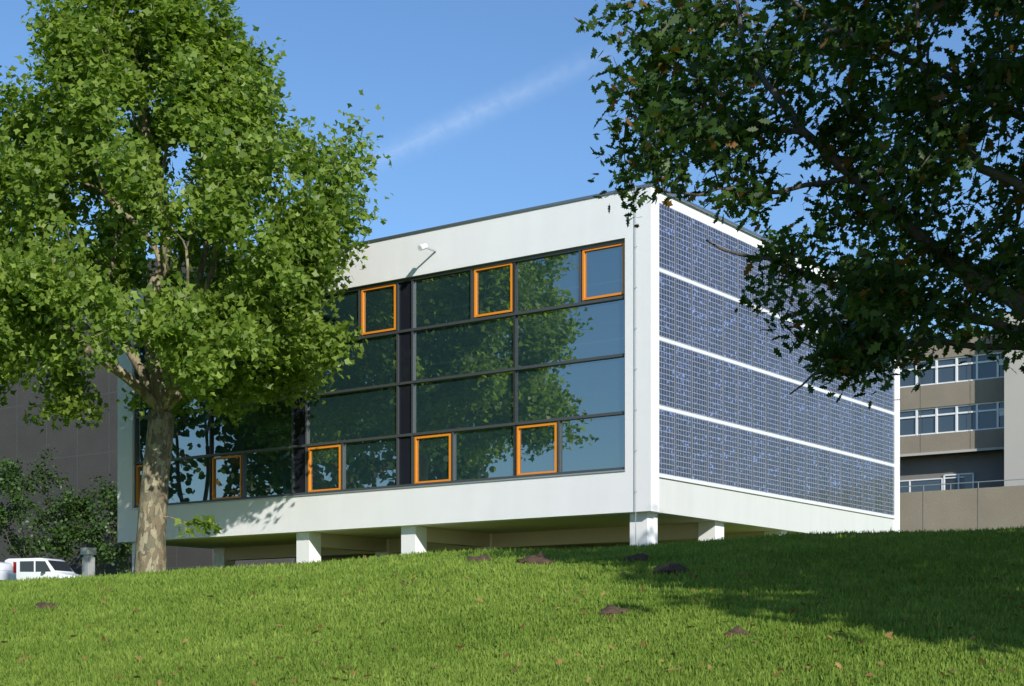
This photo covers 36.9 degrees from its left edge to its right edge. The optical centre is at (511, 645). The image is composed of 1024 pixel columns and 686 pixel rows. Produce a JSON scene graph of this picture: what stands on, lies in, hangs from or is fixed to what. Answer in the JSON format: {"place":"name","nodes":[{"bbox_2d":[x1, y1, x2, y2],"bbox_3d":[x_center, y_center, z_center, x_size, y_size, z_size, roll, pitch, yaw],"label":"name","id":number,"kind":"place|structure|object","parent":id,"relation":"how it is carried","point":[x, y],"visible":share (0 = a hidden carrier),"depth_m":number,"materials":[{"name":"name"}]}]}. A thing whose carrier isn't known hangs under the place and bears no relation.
{"place":"outdoors","nodes":[
{"label":"outdoors","id":0,"kind":"place"},
{"bbox_2d":[144,279,623,502],"bbox_3d":[-1.836,-7.115,46.936,18.880,7.050,8.600,0,0,36],"label":"building interior light","id":1,"kind":"object","parent":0,"point":[188,480],"visible":0.16,"depth_m":51.18,"materials":[{"name":"white"}]},
{"bbox_2d":[181,246,623,496],"bbox_3d":[-1.777,-7.215,47.017,18.880,7.350,8.800,0,0,36],"label":"window glass","id":2,"kind":"object","parent":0,"point":[578,390],"visible":0.25,"depth_m":48.88,"materials":[{"name":"glass"}]},
{"bbox_2d":[132,512,787,573],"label":"support pillars","id":3,"kind":"structure","parent":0,"point":[308,544],"depth_m":42.21,"materials":[{"name":"white concrete"}]},
{"bbox_2d":[225,523,763,561],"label":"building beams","id":4,"kind":"structure","parent":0,"point":[336,547],"depth_m":44.61,"materials":[{"name":"grey concrete"}]},
{"bbox_2d":[0,0,1023,338],"label":"sky","id":5,"kind":"structure","parent":0,"point":[489,107],"materials":[{"name":"blue"}]},
{"bbox_2d":[0,524,1023,685],"bbox_3d":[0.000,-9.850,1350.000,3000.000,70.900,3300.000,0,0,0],"label":"terrain ground","id":6,"kind":"structure","parent":0,"point":[729,541],"depth_m":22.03,"materials":[{"name":"green plant"}]},
{"bbox_2d":[0,562,15,580],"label":"car","id":7,"kind":"object","parent":6,"relation":"on","point":[8,571],"visible":0.59,"depth_m":69.71,"materials":[{"name":"white paint"}]},
{"bbox_2d":[0,445,81,558],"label":"yard tree","id":8,"kind":"object","parent":6,"relation":"on","point":[47,545],"depth_m":86.71,"materials":[{"name":"green plant"}]},
{"bbox_2d":[5,558,81,580],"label":"van body","id":9,"kind":"object","parent":6,"relation":"on","point":[32,568],"visible":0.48,"depth_m":79.31,"materials":[{"name":"white paint"}]},
{"bbox_2d":[20,560,72,571],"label":"car windows","id":10,"kind":"structure","parent":9,"relation":"in","point":[25,566],"depth_m":79.32,"materials":[{"name":"black glass"}]},
{"bbox_2d":[31,602,60,608],"bbox_3d":[-5.794,-0.498,19.226,0.409,0.098,0.418,0,0,0],"label":"molehill","id":11,"kind":"object","parent":6,"relation":"on","point":[42,604],"visible":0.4,"depth_m":19.10,"materials":[{"name":"soil"}]},
{"bbox_2d":[81,548,95,576],"bbox_3d":[-12.400,-2.260,45.000,0.320,1.220,0.320,0,0,36],"label":"bollard light","id":12,"kind":"object","parent":6,"relation":"on","point":[88,563],"visible":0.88,"depth_m":44.91,"materials":[{"name":"grey"}]},
{"bbox_2d":[52,474,131,574],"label":"yard tree","id":13,"kind":"object","parent":6,"relation":"on","point":[85,537],"depth_m":87.06,"materials":[{"name":"green plant"}]},
{"bbox_2d":[0,247,294,575],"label":"building wall","id":14,"kind":"structure","parent":6,"relation":"on","point":[21,439],"depth_m":95.49,"materials":[{"name":"grey concrete"}]},
{"bbox_2d":[1,258,209,571],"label":"panel joints","id":15,"kind":"object","parent":14,"relation":"attached to","point":[176,567],"visible":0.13,"depth_m":95.56,"materials":[{"name":"grey"}]},
{"bbox_2d":[0,0,393,573],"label":"plane tree","id":16,"kind":"object","parent":6,"relation":"on","point":[190,30],"depth_m":37.92,"materials":[{"name":"green plant"}]},
{"bbox_2d":[163,514,221,538],"bbox_3d":[-8.111,-3.064,39.531,2.059,0.645,0.783,0,0,28],"label":"tree sprig","id":17,"kind":"object","parent":16,"relation":"attached to","point":[206,521],"depth_m":39.37,"materials":[{"name":"green plant"}]},
{"bbox_2d":[467,554,493,561],"bbox_3d":[-0.462,-1.295,22.744,0.479,0.133,0.497,0,0,0],"label":"molehill","id":18,"kind":"object","parent":6,"relation":"on","point":[479,558],"visible":0.46,"depth_m":22.61,"materials":[{"name":"soil"}]},
{"bbox_2d":[118,186,899,548],"bbox_3d":[0.090,-7.240,49.615,19.600,7.900,16.000,0,0,36],"label":"building facade frame","id":19,"kind":"object","parent":6,"relation":"on","point":[634,488],"visible":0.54,"depth_m":40.16,"materials":[{"name":"white paint"}]},
{"bbox_2d":[294,281,410,492],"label":"dark facade panels","id":20,"kind":"object","parent":19,"relation":"attached to","point":[404,394],"visible":0.5,"depth_m":42.16,"materials":[{"name":"black metal"}]},
{"bbox_2d":[131,470,625,508],"bbox_3d":[-4.557,-4.322,43.183,18.200,0.035,0.190,0,0,36],"label":"window sill","id":21,"kind":"structure","parent":19,"relation":"attached to","point":[401,487],"depth_m":41.84,"materials":[{"name":"grey metal"}]},
{"bbox_2d":[134,239,624,507],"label":"window frames","id":22,"kind":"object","parent":19,"relation":"in","point":[413,381],"visible":0.71,"depth_m":41.69,"materials":[{"name":"grey metal"}]},
{"bbox_2d":[136,242,623,505],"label":"orange window frames","id":23,"kind":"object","parent":22,"relation":"in","point":[584,251],"visible":0.78,"depth_m":41.16,"materials":[{"name":"orange metal"}]},
{"bbox_2d":[139,262,623,497],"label":"window mullions","id":24,"kind":"object","parent":22,"relation":"attached to","point":[418,371],"visible":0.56,"depth_m":42.07,"materials":[{"name":"grey metal"}]},
{"bbox_2d":[418,243,427,250],"bbox_3d":[-2.374,-10.600,40.839,0.150,0.238,0.290,0,0,36],"label":"lamp","id":25,"kind":"object","parent":19,"relation":"attached to","point":[424,246],"visible":1,"depth_m":40.77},
{"bbox_2d":[166,514,794,547],"bbox_3d":[0.090,-3.414,49.615,18.900,0.252,15.200,0,0,36],"label":"building underside","id":26,"kind":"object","parent":19,"relation":"attached to","point":[599,521],"depth_m":43.00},
{"bbox_2d":[132,183,838,290],"bbox_3d":[0.090,-11.225,49.615,19.660,0.070,16.060,0,0,36],"label":"roof edge","id":27,"kind":"object","parent":19,"relation":"on","point":[727,221],"visible":0.07,"depth_m":40.13,"materials":[{"name":"grey metal"}]},
{"bbox_2d":[650,212,893,533],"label":"side wall","id":28,"kind":"structure","parent":19,"relation":"attached to","point":[682,499],"depth_m":42.40,"materials":[{"name":"white paint"}]},
{"bbox_2d":[659,202,893,515],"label":"solar panels","id":29,"kind":"object","parent":28,"relation":"attached to","point":[729,401],"visible":0.74,"depth_m":41.43,"materials":[{"name":"blue glass"}]},
{"bbox_2d":[659,210,894,518],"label":"horizontal trim strips","id":30,"kind":"object","parent":28,"relation":"attached to","point":[675,343],"visible":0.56,"depth_m":41.99,"materials":[{"name":"white metal"}]},
{"bbox_2d":[0,548,1023,685],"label":"fallen leaves","id":31,"kind":"object","parent":6,"relation":"on","point":[611,646],"visible":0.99,"depth_m":14.47,"materials":[{"name":"plant"}]},
{"bbox_2d":[516,551,553,564],"bbox_3d":[0.353,-1.247,22.027,0.620,0.219,0.594,0,0,25],"label":"molehill","id":32,"kind":"object","parent":6,"relation":"on","point":[541,558],"visible":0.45,"depth_m":21.83,"materials":[{"name":"soil"}]},
{"bbox_2d":[598,605,629,615],"bbox_3d":[1.040,-0.368,16.202,0.482,0.137,0.475,0,0,-34],"label":"molehill","id":33,"kind":"object","parent":6,"relation":"on","point":[607,609],"visible":0.45,"depth_m":16.05,"materials":[{"name":"soil"}]},
{"bbox_2d":[620,553,651,561],"bbox_3d":[1.792,-1.242,21.692,0.471,0.147,0.480,0,0,41],"label":"molehill","id":34,"kind":"object","parent":6,"relation":"on","point":[643,556],"visible":0.53,"depth_m":21.57,"materials":[{"name":"soil"}]},
{"bbox_2d":[653,562,688,573],"bbox_3d":[2.043,-1.010,20.078,0.633,0.177,0.585,0,0,-44],"label":"molehill","id":35,"kind":"object","parent":6,"relation":"on","point":[669,567],"visible":0.55,"depth_m":19.88,"materials":[{"name":"soil"}]},
{"bbox_2d":[723,625,755,636],"bbox_3d":[2.150,-0.137,14.586,0.376,0.126,0.375,0,0,0],"label":"molehill","id":36,"kind":"object","parent":6,"relation":"on","point":[735,630],"visible":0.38,"depth_m":14.50,"materials":[{"name":"soil"}]},
{"bbox_2d":[574,0,1023,409],"bbox_3d":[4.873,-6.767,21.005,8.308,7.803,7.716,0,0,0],"label":"oak leaves","id":37,"kind":"object","parent":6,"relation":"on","point":[857,302],"visible":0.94,"depth_m":19.09,"materials":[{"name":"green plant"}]},
{"bbox_2d":[832,237,912,331],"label":"hill tree","id":38,"kind":"object","parent":6,"relation":"on","point":[856,255],"depth_m":231.07,"materials":[{"name":"green plant"}]},
{"bbox_2d":[900,334,1023,531],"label":"walls","id":39,"kind":"structure","parent":6,"relation":"on","point":[1000,507],"depth_m":100.65,"materials":[{"name":"beige concrete"}]},
{"bbox_2d":[900,353,1003,492],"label":"window glass","id":40,"kind":"object","parent":39,"relation":"attached to","point":[967,421],"visible":0.17,"depth_m":108.43,"materials":[{"name":"blue"}]},
{"bbox_2d":[900,449,1003,487],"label":"recessed walls","id":41,"kind":"structure","parent":39,"relation":"attached to","point":[988,465],"depth_m":108.86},
{"bbox_2d":[900,352,1003,491],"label":"window frames","id":42,"kind":"structure","parent":39,"relation":"attached to","point":[1000,411],"depth_m":108.12,"materials":[{"name":"white metal"}]},
{"bbox_2d":[900,313,1023,485],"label":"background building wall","id":43,"kind":"structure","parent":39,"relation":"on","point":[1013,447],"depth_m":103.88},
{"bbox_2d":[900,479,1023,490],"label":"terrace railing","id":44,"kind":"object","parent":39,"relation":"on","point":[963,482],"visible":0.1,"depth_m":98.44,"materials":[{"name":"silver metal"}]},
{"bbox_2d":[977,488,977,527],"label":"panel joints","id":45,"kind":"object","parent":6,"relation":"on","point":[977,507],"visible":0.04,"depth_m":97.79,"materials":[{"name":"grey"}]},
{"bbox_2d":[992,307,1007,334],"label":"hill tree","id":46,"kind":"object","parent":6,"relation":"on","point":[995,328],"visible":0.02,"depth_m":209.51,"materials":[{"name":"green plant"}]},
{"bbox_2d":[635,182,828,543],"bbox_3d":[7.343,-6.365,43.758,0.109,11.150,15.069,0,0,35],"label":"building lightning conductor","id":47,"kind":"object","parent":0,"point":[636,368],"visible":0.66,"depth_m":37.59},
{"bbox_2d":[756,225,787,244],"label":"hill tree","id":48,"kind":"object","parent":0,"point":[772,237],"visible":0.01,"depth_m":213.75,"materials":[{"name":"green plant"}]},
{"bbox_2d":[903,322,985,341],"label":"hill tree","id":49,"kind":"object","parent":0,"point":[952,336],"visible":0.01,"depth_m":180.04,"materials":[{"name":"green plant"}]}
]}

